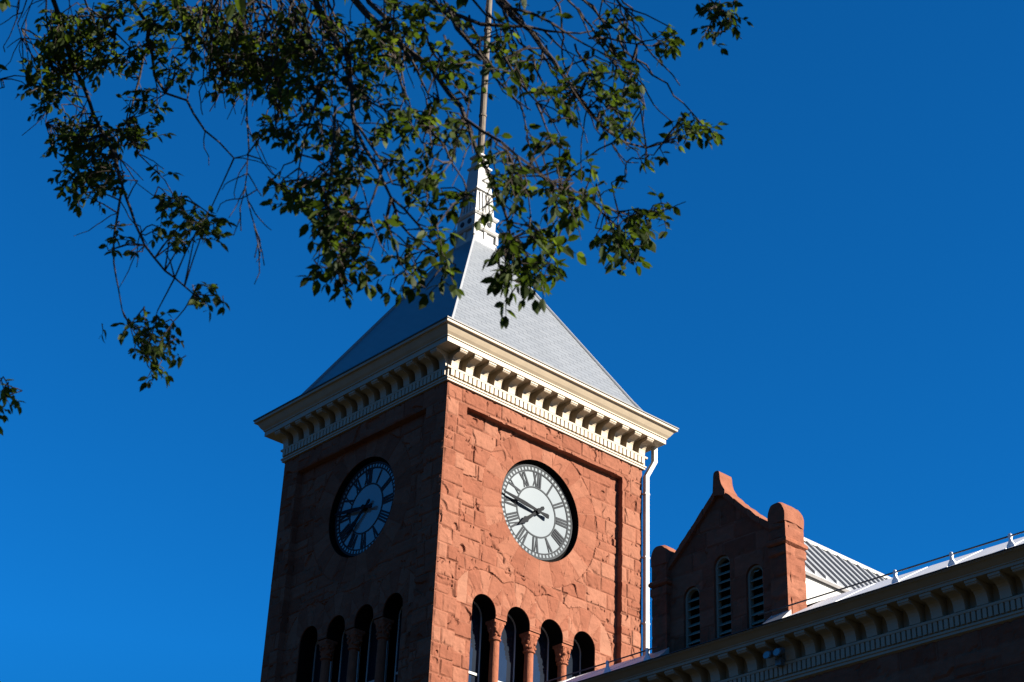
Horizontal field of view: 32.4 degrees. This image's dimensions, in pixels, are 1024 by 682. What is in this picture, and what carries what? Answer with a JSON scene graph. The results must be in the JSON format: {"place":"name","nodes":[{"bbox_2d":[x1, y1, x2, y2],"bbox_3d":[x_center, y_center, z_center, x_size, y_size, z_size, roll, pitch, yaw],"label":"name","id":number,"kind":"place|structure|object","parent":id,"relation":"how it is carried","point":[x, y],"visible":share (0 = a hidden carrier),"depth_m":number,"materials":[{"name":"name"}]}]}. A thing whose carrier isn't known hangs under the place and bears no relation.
{"place":"outdoors","nodes":[
{"label":"outdoors","id":0,"kind":"place"},
{"bbox_2d":[0,0,1023,681],"label":"sky","id":1,"kind":"structure","parent":0,"point":[829,322],"materials":[{"name":"blue"}]},
{"bbox_2d":[545,471,1023,681],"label":"courthouse wing","id":2,"kind":"structure","parent":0,"point":[738,586],"depth_m":35.58,"materials":[{"name":"brown stone"}]},
{"bbox_2d":[763,647,784,666],"bbox_3d":[5.303,6.322,35.273,0.335,0.326,0.460,26,-37,-35],"label":"floodlight","id":3,"kind":"object","parent":2,"relation":"attached to","point":[776,653],"visible":1,"depth_m":35.23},
{"label":"ground","id":4,"kind":"structure","parent":0,"visible":0},
{"bbox_2d":[0,0,752,434],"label":"tree","id":5,"kind":"object","parent":4,"relation":"on","point":[244,64],"visible":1,"depth_m":7.40,"materials":[{"name":"green plant"}]},
{"bbox_2d":[253,0,678,681],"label":"clock tower","id":6,"kind":"structure","parent":4,"relation":"on","point":[465,494],"depth_m":45.21,"materials":[{"name":"red stone"}]},
{"bbox_2d":[312,641,333,681],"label":"window","id":7,"kind":"structure","parent":6,"relation":"in","point":[317,663],"depth_m":44.98,"materials":[{"name":"white paint"}]},
{"bbox_2d":[338,630,360,681],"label":"window","id":8,"kind":"structure","parent":6,"relation":"in","point":[344,655],"depth_m":44.16,"materials":[{"name":"white paint"}]},
{"bbox_2d":[365,619,389,681],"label":"window","id":9,"kind":"structure","parent":6,"relation":"in","point":[372,646],"depth_m":43.36,"materials":[{"name":"white paint"}]},
{"bbox_2d":[394,605,402,681],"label":"window","id":10,"kind":"structure","parent":6,"relation":"in","point":[400,613],"depth_m":42.75,"materials":[{"name":"white paint"}]},
{"bbox_2d":[468,601,481,681],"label":"window","id":11,"kind":"structure","parent":6,"relation":"in","point":[476,620],"depth_m":42.57,"materials":[{"name":"white paint"}]},
{"bbox_2d":[498,614,515,681],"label":"window","id":12,"kind":"structure","parent":6,"relation":"in","point":[506,669],"depth_m":43.20,"materials":[{"name":"white paint"}]},
{"bbox_2d":[533,626,548,681],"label":"window","id":13,"kind":"structure","parent":6,"relation":"in","point":[541,656],"depth_m":43.93,"materials":[{"name":"white paint"}]},
{"bbox_2d":[566,639,580,678],"bbox_3d":[1.419,9.074,44.041,0.764,3.552,0.070,26,-37,-35],"label":"window","id":14,"kind":"structure","parent":6,"relation":"in","point":[574,664],"depth_m":44.72,"materials":[{"name":"white paint"}]}
]}

